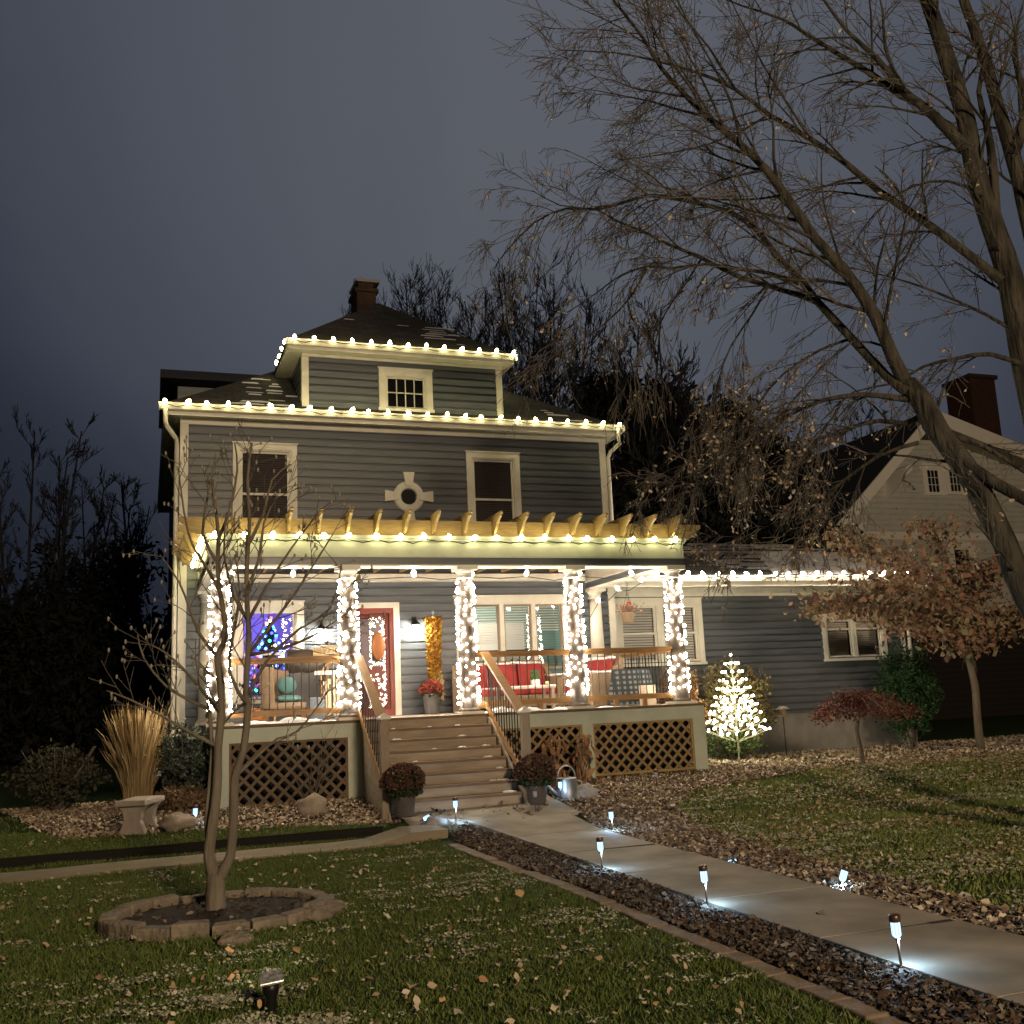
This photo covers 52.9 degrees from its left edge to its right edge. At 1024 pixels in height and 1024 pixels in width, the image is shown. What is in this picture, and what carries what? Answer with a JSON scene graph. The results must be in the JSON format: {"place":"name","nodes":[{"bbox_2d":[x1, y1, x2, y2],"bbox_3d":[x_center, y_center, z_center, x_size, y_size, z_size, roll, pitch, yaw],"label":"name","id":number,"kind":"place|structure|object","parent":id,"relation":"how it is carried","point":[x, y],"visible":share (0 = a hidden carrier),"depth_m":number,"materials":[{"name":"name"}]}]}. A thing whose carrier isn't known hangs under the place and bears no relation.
{"place":"outdoors","nodes":[
{"label":"outdoors","id":0,"kind":"place"},
{"bbox_2d":[0,825,447,884],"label":"side path","id":1,"kind":"structure","parent":0,"point":[401,835],"depth_m":11.79,"materials":[{"name":"concrete"}]},
{"bbox_2d":[0,704,1023,1023],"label":"ground","id":2,"kind":"structure","parent":0,"point":[996,726],"depth_m":7.45,"materials":[{"name":"plant"}]},
{"bbox_2d":[0,403,103,760],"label":"bare tree","id":3,"kind":"object","parent":2,"relation":"on","point":[59,565],"visible":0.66,"depth_m":31.63,"materials":[{"name":"grey plant"}]},
{"bbox_2d":[33,438,122,745],"bbox_3d":[-15.639,3.029,36.957,3.178,11.282,3.344,1,-11,-19],"label":"bare tree","id":4,"kind":"object","parent":2,"relation":"on","point":[92,502],"visible":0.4,"depth_m":37.47,"materials":[{"name":"brown plant"}]},
{"bbox_2d":[0,574,167,763],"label":"evergreen tree","id":5,"kind":"object","parent":2,"relation":"on","point":[68,708],"visible":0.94,"depth_m":27.59,"materials":[{"name":"grey plant"}]},
{"bbox_2d":[0,520,167,752],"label":"evergreen tree","id":6,"kind":"object","parent":2,"relation":"on","point":[117,581],"visible":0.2,"depth_m":32.25,"materials":[{"name":"grey plant"}]},
{"bbox_2d":[66,469,157,728],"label":"bare tree","id":7,"kind":"object","parent":2,"relation":"on","point":[125,507],"visible":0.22,"depth_m":41.22,"materials":[{"name":"brown plant"}]},
{"bbox_2d":[89,474,160,657],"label":"bare tree","id":8,"kind":"object","parent":2,"relation":"on","point":[123,486],"visible":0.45,"depth_m":35.40,"materials":[{"name":"brown plant"}]},
{"bbox_2d":[109,920,145,940],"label":"edging block","id":9,"kind":"structure","parent":2,"relation":"on","point":[125,929],"depth_m":7.76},
{"bbox_2d":[135,925,170,941],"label":"edging block","id":10,"kind":"structure","parent":2,"relation":"on","point":[154,932],"depth_m":7.66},
{"bbox_2d":[171,919,209,939],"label":"edging block","id":11,"kind":"structure","parent":2,"relation":"on","point":[186,928],"depth_m":7.65,"materials":[{"name":"beige stone"}]},
{"bbox_2d":[0,826,381,869],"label":"cut turf edge","id":12,"kind":"object","parent":2,"relation":"on","point":[134,852],"visible":0.87,"depth_m":12.12,"materials":[{"name":"black soil"}]},
{"bbox_2d":[0,797,400,840],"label":"leaf litter","id":13,"kind":"object","parent":2,"relation":"on","point":[110,810],"visible":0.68,"depth_m":13.72,"materials":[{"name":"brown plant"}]},
{"bbox_2d":[1,737,113,811],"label":"shrub","id":14,"kind":"object","parent":13,"relation":"on","point":[60,784],"visible":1,"depth_m":14.99,"materials":[{"name":"green plant"}]},
{"bbox_2d":[99,698,178,798],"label":"ornamental grass","id":15,"kind":"object","parent":13,"relation":"on","point":[137,742],"depth_m":14.62,"materials":[{"name":"beige plant"}]},
{"bbox_2d":[115,795,164,835],"bbox_3d":[-4.702,3.833,12.997,0.380,0.420,0.720,-3,-10,0],"label":"garden bench","id":16,"kind":"object","parent":13,"relation":"on","point":[139,812],"visible":0.96,"depth_m":12.74,"materials":[{"name":"stone"}]},
{"bbox_2d":[157,812,196,832],"bbox_3d":[-4.224,3.905,12.966,0.477,0.237,0.383,1,-11,-19],"label":"rock","id":17,"kind":"object","parent":13,"relation":"on","point":[173,822],"visible":0.98,"depth_m":12.87,"materials":[{"name":"stone"}]},
{"bbox_2d":[154,783,206,811],"bbox_3d":[-4.510,3.953,14.175,1.084,0.439,0.652,1,-11,-19],"label":"shrub","id":18,"kind":"object","parent":13,"relation":"on","point":[181,798],"visible":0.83,"depth_m":14.04,"materials":[{"name":"brown plant"}]},
{"bbox_2d":[151,717,209,791],"bbox_3d":[-4.724,3.631,14.841,0.826,1.311,0.870,-9,-12,32],"label":"holly bush","id":19,"kind":"object","parent":13,"relation":"on","point":[181,766],"visible":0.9,"depth_m":14.72,"materials":[{"name":"green plant"}]},
{"bbox_2d":[297,792,328,816],"bbox_3d":[-2.687,3.979,13.874,0.408,0.367,0.374,1,-11,-19],"label":"rock","id":20,"kind":"object","parent":13,"relation":"on","point":[314,804],"visible":0.73,"depth_m":13.76,"materials":[{"name":"stone"}]},
{"bbox_2d":[120,893,311,929],"bbox_3d":[-2.390,3.256,8.412,1.581,0.045,1.302,1,-11,-19],"label":"tree bed","id":21,"kind":"object","parent":2,"relation":"on","point":[225,913],"visible":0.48,"depth_m":8.34,"materials":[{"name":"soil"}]},
{"bbox_2d":[89,418,384,910],"bbox_3d":[-2.293,1.278,8.711,2.462,4.227,1.170,-2,-10,-6],"label":"young tree","id":22,"kind":"object","parent":21,"relation":"on","point":[215,898],"visible":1,"depth_m":8.74,"materials":[{"name":"brown plant"}]},
{"bbox_2d":[216,930,253,947],"bbox_3d":[-1.989,3.074,7.385,0.269,0.128,0.203,-2,-10,-5],"label":"rock","id":23,"kind":"object","parent":2,"relation":"on","point":[234,937],"visible":0.69,"depth_m":7.33,"materials":[{"name":"beige stone"}]},
{"bbox_2d":[250,914,286,931],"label":"edging block","id":24,"kind":"structure","parent":2,"relation":"on","point":[264,922],"depth_m":7.86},
{"bbox_2d":[258,969,283,1015],"bbox_3d":[-1.333,2.680,5.674,0.130,0.278,0.149,1,-11,-19],"label":"spot light","id":25,"kind":"object","parent":2,"relation":"on","point":[270,982],"visible":0.94,"depth_m":5.63,"materials":[{"name":"black paint"}]},
{"bbox_2d":[0,845,763,1023],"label":"snow dusting","id":26,"kind":"object","parent":2,"relation":"on","point":[329,1019],"visible":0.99,"depth_m":6.43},
{"bbox_2d":[345,257,442,323],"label":"bare tree","id":27,"kind":"object","parent":2,"relation":"on","point":[402,292],"visible":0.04,"depth_m":49.16,"materials":[{"name":"brown plant"}]},
{"bbox_2d":[0,815,833,1023],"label":"leaf litter","id":28,"kind":"object","parent":2,"relation":"on","point":[433,985],"visible":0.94,"depth_m":6.78,"materials":[{"name":"brown plant"}]},
{"bbox_2d":[394,252,516,351],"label":"bare tree","id":29,"kind":"object","parent":2,"relation":"on","point":[447,289],"visible":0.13,"depth_m":46.80,"materials":[{"name":"brown plant"}]},
{"bbox_2d":[379,277,540,389],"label":"bare tree","id":30,"kind":"object","parent":2,"relation":"on","point":[420,300],"visible":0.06,"depth_m":39.75,"materials":[{"name":"brown plant"}]},
{"bbox_2d":[401,259,564,401],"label":"bare tree","id":31,"kind":"object","parent":2,"relation":"on","point":[513,328],"visible":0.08,"depth_m":49.98,"materials":[{"name":"brown plant"}]},
{"bbox_2d":[412,238,572,408],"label":"bare tree","id":32,"kind":"object","parent":2,"relation":"on","point":[533,310],"visible":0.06,"depth_m":42.66,"materials":[{"name":"brown plant"}]},
{"bbox_2d":[448,238,584,404],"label":"bare tree","id":33,"kind":"object","parent":2,"relation":"on","point":[498,343],"visible":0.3,"depth_m":38.90,"materials":[{"name":"brown plant"}]},
{"bbox_2d":[480,289,590,408],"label":"bare tree","id":34,"kind":"object","parent":2,"relation":"on","point":[547,367],"visible":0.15,"depth_m":36.55,"materials":[{"name":"brown plant"}]},
{"bbox_2d":[154,278,932,821],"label":"house","id":35,"kind":"structure","parent":2,"relation":"on","point":[398,470],"depth_m":19.13,"materials":[{"name":"grey wood"}]},
{"bbox_2d":[232,441,297,517],"bbox_3d":[-4.530,-0.366,18.841,1.190,1.820,0.245,1,-11,-19],"label":"window","id":36,"kind":"structure","parent":35,"relation":"in","point":[270,449],"depth_m":18.90,"materials":[{"name":"beige paint"}]},
{"bbox_2d":[250,616,283,696],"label":"christmas tree","id":37,"kind":"object","parent":35,"relation":"on","point":[271,634],"visible":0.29,"depth_m":19.00,"materials":[{"name":"green plastic"}]},
{"bbox_2d":[230,600,304,704],"bbox_3d":[-4.338,2.483,18.291,1.300,1.805,0.145,1,-11,-19],"label":"window","id":38,"kind":"structure","parent":35,"relation":"in","point":[276,606],"depth_m":18.36,"materials":[{"name":"beige paint"}]},
{"bbox_2d":[259,667,306,720],"bbox_3d":[-3.659,2.911,16.425,0.739,0.885,0.739,4,-12,-33],"label":"wicker chair","id":39,"kind":"object","parent":35,"relation":"on","point":[273,690],"visible":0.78,"depth_m":16.20,"materials":[{"name":"brown wicker"}]},
{"bbox_2d":[284,649,339,717],"bbox_3d":[-3.461,2.874,17.259,1.220,1.130,0.552,1,-11,-19],"label":"chair","id":40,"kind":"object","parent":35,"relation":"on","point":[305,672],"visible":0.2,"depth_m":17.10,"materials":[{"name":"brown wood"}]},
{"bbox_2d":[337,578,361,707],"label":"column lights","id":41,"kind":"object","parent":35,"relation":"attached to","point":[345,647],"depth_m":15.39,"materials":[{"name":"white plastic"}]},
{"bbox_2d":[356,602,401,716],"bbox_3d":[-2.603,2.703,18.876,1.110,2.070,0.149,1,-11,-19],"label":"door","id":42,"kind":"structure","parent":35,"relation":"in","point":[386,678],"depth_m":18.97,"materials":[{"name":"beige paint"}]},
{"bbox_2d":[163,398,620,428],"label":"string lights","id":43,"kind":"object","parent":35,"relation":"attached to","point":[248,405],"visible":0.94,"depth_m":19.23,"materials":[{"name":"white plastic"}]},
{"bbox_2d":[275,334,515,372],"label":"string lights","id":44,"kind":"object","parent":35,"relation":"attached to","point":[390,343],"visible":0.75,"depth_m":19.64,"materials":[{"name":"white plastic"}]},
{"bbox_2d":[377,366,434,412],"bbox_3d":[-2.076,-2.350,19.992,1.100,0.875,0.225,1,-11,-19],"label":"window","id":45,"kind":"structure","parent":35,"relation":"in","point":[405,389],"depth_m":20.01,"materials":[{"name":"beige paint"}]},
{"bbox_2d":[384,472,432,519],"bbox_3d":[-1.968,-0.296,19.634,0.940,0.940,0.085,1,-11,-19],"label":"round window","id":46,"kind":"structure","parent":35,"relation":"in","point":[408,501],"depth_m":19.64,"materials":[{"name":"beige paint"}]},
{"bbox_2d":[418,680,442,713],"bbox_3d":[-1.465,3.360,18.713,0.482,0.619,0.467,1,-11,-19],"label":"flower pot","id":47,"kind":"object","parent":35,"relation":"on","point":[430,691],"visible":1,"depth_m":18.58,"materials":[{"name":"metal"}]},
{"bbox_2d":[190,531,676,569],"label":"string lights","id":48,"kind":"object","parent":35,"relation":"attached to","point":[324,535],"visible":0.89,"depth_m":15.98,"materials":[{"name":"white plastic"}]},
{"bbox_2d":[424,610,445,700],"bbox_3d":[-1.434,2.687,19.212,0.397,1.706,0.265,1,-11,-19],"label":"leaf swag","id":49,"kind":"object","parent":35,"relation":"hanging from","point":[433,630],"visible":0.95,"depth_m":19.19,"materials":[{"name":"gold plant"}]},
{"bbox_2d":[231,570,642,623],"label":"string lights","id":50,"kind":"object","parent":35,"relation":"hanging from","point":[526,574],"visible":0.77,"depth_m":16.63},
{"bbox_2d":[455,578,480,704],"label":"column lights","id":51,"kind":"object","parent":35,"relation":"attached to","point":[460,659],"depth_m":16.01,"materials":[{"name":"white plastic"}]},
{"bbox_2d":[465,450,521,521],"bbox_3d":[-0.372,-0.285,20.310,1.150,1.820,0.245,1,-11,-19],"label":"window","id":52,"kind":"structure","parent":35,"relation":"in","point":[493,478],"depth_m":20.37,"materials":[{"name":"beige paint"}]},
{"bbox_2d":[452,660,560,712],"bbox_3d":[-0.087,3.133,18.592,1.897,0.900,0.820,1,-11,-19],"label":"outdoor sofa","id":53,"kind":"object","parent":35,"relation":"on","point":[509,679],"visible":0.37,"depth_m":18.66,"materials":[{"name":"red fabric"}]},
{"bbox_2d":[453,594,568,672],"bbox_3d":[0.029,2.658,19.836,2.390,2.110,0.213,1,-11,-19],"label":"window","id":54,"kind":"structure","parent":35,"relation":"in","point":[500,602],"depth_m":20.01,"materials":[{"name":"beige paint"}]},
{"bbox_2d":[560,655,625,707],"bbox_3d":[1.432,3.026,18.378,0.820,0.900,0.927,5,-13,-37],"label":"wicker armchair","id":55,"kind":"object","parent":35,"relation":"on","point":[601,675],"visible":0.54,"depth_m":18.27,"materials":[{"name":"brown wicker"}]},
{"bbox_2d":[607,668,656,705],"bbox_3d":[2.053,3.011,17.737,0.900,0.605,0.622,1,-11,-19],"label":"covered table","id":56,"kind":"object","parent":35,"relation":"on","point":[643,676],"visible":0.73,"depth_m":17.51,"materials":[{"name":"grey fabric"}]},
{"bbox_2d":[615,597,707,666],"bbox_3d":[3.054,2.503,21.446,2.060,1.405,0.265,1,-11,-19],"label":"window","id":57,"kind":"structure","parent":35,"relation":"in","point":[640,633],"depth_m":21.43,"materials":[{"name":"beige paint"}]},
{"bbox_2d":[820,612,887,661],"bbox_3d":[7.616,2.788,23.019,1.740,1.065,0.265,1,-11,-19],"label":"window","id":58,"kind":"structure","parent":35,"relation":"in","point":[835,644],"depth_m":22.98,"materials":[{"name":"beige paint"}]},
{"bbox_2d":[452,251,634,406],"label":"bare tree","id":59,"kind":"object","parent":2,"relation":"on","point":[590,315],"visible":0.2,"depth_m":46.84,"materials":[{"name":"brown plant"}]},
{"bbox_2d":[549,355,647,473],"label":"evergreen tree","id":60,"kind":"object","parent":2,"relation":"on","point":[593,392],"visible":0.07,"depth_m":29.83,"materials":[{"name":"green plant"}]},
{"bbox_2d":[529,316,675,455],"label":"bare tree","id":61,"kind":"object","parent":2,"relation":"on","point":[602,346],"visible":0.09,"depth_m":41.97,"materials":[{"name":"brown plant"}]},
{"bbox_2d":[538,271,696,523],"bbox_3d":[2.638,0.052,27.327,4.006,12.766,4.544,1,-11,-19],"label":"bare tree","id":62,"kind":"object","parent":2,"relation":"on","point":[578,369],"visible":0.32,"depth_m":27.17,"materials":[{"name":"brown plant"}]},
{"bbox_2d":[569,363,716,527],"bbox_3d":[4.610,1.126,32.867,7.837,12.252,7.310,1,-11,-19],"label":"evergreen tree","id":63,"kind":"object","parent":2,"relation":"on","point":[674,389],"visible":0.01,"depth_m":32.94,"materials":[{"name":"green plant"}]},
{"bbox_2d":[587,291,721,543],"bbox_3d":[4.329,0.056,28.174,2.791,12.948,4.838,-9,-12,30],"label":"bare tree","id":64,"kind":"object","parent":2,"relation":"on","point":[682,369],"visible":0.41,"depth_m":28.32,"materials":[{"name":"brown plant"}]},
{"bbox_2d":[607,448,713,524],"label":"evergreen tree","id":65,"kind":"object","parent":2,"relation":"on","point":[622,492],"visible":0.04,"depth_m":26.64,"materials":[{"name":"green plant"}]},
{"bbox_2d":[602,357,735,542],"bbox_3d":[4.175,1.154,26.710,3.822,10.325,2.280,1,-11,-19],"label":"bare tree","id":66,"kind":"object","parent":2,"relation":"on","point":[648,445],"visible":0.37,"depth_m":26.92,"materials":[{"name":"brown plant"}]},
{"bbox_2d":[448,843,909,1023],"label":"edging","id":67,"kind":"object","parent":2,"relation":"on","point":[865,1011],"visible":0.54,"depth_m":6.49,"materials":[{"name":"brick"}]},
{"bbox_2d":[605,416,784,543],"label":"evergreen tree","id":68,"kind":"object","parent":2,"relation":"on","point":[712,510],"visible":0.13,"depth_m":27.06,"materials":[{"name":"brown plant"}]},
{"bbox_2d":[608,383,802,527],"bbox_3d":[5.647,1.351,30.643,6.653,11.011,6.941,1,-11,-19],"label":"evergreen tree","id":69,"kind":"object","parent":2,"relation":"on","point":[740,418],"visible":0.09,"depth_m":31.01,"materials":[{"name":"plant"}]},
{"bbox_2d":[401,795,1023,1014],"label":"front walk","id":70,"kind":"structure","parent":2,"relation":"on","point":[978,959],"depth_m":7.70,"materials":[{"name":"concrete"}]},
{"bbox_2d":[379,762,425,817],"bbox_3d":[-1.410,3.583,13.291,0.635,0.685,0.628,1,-11,-19],"label":"flower pot","id":71,"kind":"object","parent":70,"relation":"on","point":[403,786],"visible":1,"depth_m":13.13,"materials":[{"name":"red plant"}]},
{"bbox_2d":[512,753,556,804],"bbox_3d":[0.311,3.650,14.112,0.632,0.696,0.619,1,-11,-19],"label":"flower pot","id":72,"kind":"object","parent":70,"relation":"on","point":[540,773],"visible":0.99,"depth_m":13.95,"materials":[{"name":"red plant"}]},
{"bbox_2d":[448,821,1023,1023],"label":"mulch bed","id":73,"kind":"object","parent":2,"relation":"on","point":[857,976],"visible":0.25,"depth_m":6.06,"materials":[{"name":"brown plant"}]},
{"bbox_2d":[459,0,1023,620],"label":"leaning tree","id":74,"kind":"object","parent":2,"relation":"on","point":[979,484],"visible":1,"depth_m":11.69,"materials":[{"name":"brown plant"}]},
{"bbox_2d":[497,0,1023,531],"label":"street tree","id":75,"kind":"object","parent":2,"relation":"on","point":[981,186],"visible":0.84,"depth_m":12.61,"materials":[{"name":"brown plant"}]},
{"bbox_2d":[522,765,1023,935],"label":"leaf litter","id":76,"kind":"object","parent":2,"relation":"on","point":[793,857],"visible":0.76,"depth_m":11.34,"materials":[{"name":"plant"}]},
{"bbox_2d":[541,734,568,786],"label":"dried stalks","id":77,"kind":"object","parent":76,"relation":"on","point":[558,744],"visible":0.58,"depth_m":15.56,"materials":[{"name":"brown plant"}]},
{"bbox_2d":[547,765,581,800],"bbox_3d":[0.659,3.803,14.403,0.691,0.491,0.310,5,-13,-36],"label":"watering can","id":78,"kind":"object","parent":76,"relation":"on","point":[569,788],"visible":0.77,"depth_m":14.36,"materials":[{"name":"metal"}]},
{"bbox_2d":[572,732,601,783],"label":"dried stalks","id":79,"kind":"object","parent":76,"relation":"on","point":[583,745],"visible":0.91,"depth_m":15.69,"materials":[{"name":"brown plant"}]},
{"bbox_2d":[688,469,861,551],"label":"evergreen tree","id":80,"kind":"object","parent":2,"relation":"on","point":[769,531],"visible":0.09,"depth_m":27.56,"materials":[{"name":"plant"}]},
{"bbox_2d":[730,420,860,556],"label":"evergreen tree","id":81,"kind":"object","parent":2,"relation":"on","point":[774,456],"visible":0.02,"depth_m":32.89,"materials":[{"name":"plant"}]},
{"bbox_2d":[596,751,1023,911],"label":"leaf litter","id":82,"kind":"object","parent":2,"relation":"on","point":[912,763],"visible":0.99,"depth_m":13.59,"materials":[{"name":"brown plant"}]},
{"bbox_2d":[736,466,924,626],"bbox_3d":[8.266,2.521,31.531,6.863,8.786,6.417,1,-11,-19],"label":"evergreen tree","id":83,"kind":"object","parent":2,"relation":"on","point":[798,484],"visible":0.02,"depth_m":31.12,"materials":[{"name":"plant"}]},
{"bbox_2d":[692,733,1023,776],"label":"leaf litter","id":84,"kind":"object","parent":2,"relation":"on","point":[989,744],"visible":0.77,"depth_m":19.86,"materials":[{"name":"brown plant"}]},
{"bbox_2d":[655,663,711,752],"bbox_3d":[3.302,3.813,19.974,1.178,2.067,1.014,1,-11,-19],"label":"shrub","id":85,"kind":"object","parent":84,"relation":"on","point":[692,691],"visible":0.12,"depth_m":19.89,"materials":[{"name":"green plant"}]},
{"bbox_2d":[694,654,780,758],"bbox_3d":[4.544,3.876,20.484,1.909,2.083,1.196,1,-11,-19],"label":"shrub","id":86,"kind":"object","parent":84,"relation":"on","point":[751,681],"visible":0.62,"depth_m":20.37,"materials":[{"name":"green plant"}]},
{"bbox_2d":[706,725,768,760],"bbox_3d":[4.207,4.455,19.733,1.517,0.709,0.818,1,-11,-19],"label":"shrub","id":87,"kind":"object","parent":84,"relation":"on","point":[728,748],"visible":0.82,"depth_m":19.63,"materials":[{"name":"green plant"}]},
{"bbox_2d":[706,654,770,761],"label":"lit wire tree","id":88,"kind":"object","parent":84,"relation":"on","point":[756,719],"visible":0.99,"depth_m":19.12,"materials":[{"name":"white metal"}]},
{"bbox_2d":[769,507,1023,748],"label":"dogwood tree","id":89,"kind":"object","parent":84,"relation":"on","point":[947,596],"visible":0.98,"depth_m":20.19,"materials":[{"name":"brown plant"}]},
{"bbox_2d":[870,633,944,748],"bbox_3d":[8.238,3.763,21.590,1.653,2.449,1.215,-3,-10,2],"label":"evergreen shrub","id":90,"kind":"object","parent":84,"relation":"on","point":[908,683],"visible":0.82,"depth_m":21.42,"materials":[{"name":"green plant"}]},
{"bbox_2d":[808,685,923,763],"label":"weeping maple","id":91,"kind":"object","parent":2,"relation":"on","point":[858,703],"visible":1,"depth_m":17.47,"materials":[{"name":"red plant"}]},
{"bbox_2d":[799,373,1023,719],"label":"neighbour house","id":92,"kind":"structure","parent":2,"relation":"on","point":[938,491],"depth_m":35.08,"materials":[{"name":"beige wood"}]},
{"bbox_2d":[921,462,948,495],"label":"window","id":93,"kind":"structure","parent":92,"relation":"in","point":[933,477],"depth_m":35.53,"materials":[{"name":"beige wood"}]},
{"bbox_2d":[0,0,1023,703],"label":"sky","id":94,"kind":"structure","parent":0,"point":[188,185],"materials":[{"name":"grey"}]},
{"bbox_2d":[598,751,1023,909],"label":"grass","id":95,"kind":"structure","parent":0,"point":[915,832],"depth_m":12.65,"materials":[{"name":"green plant"}]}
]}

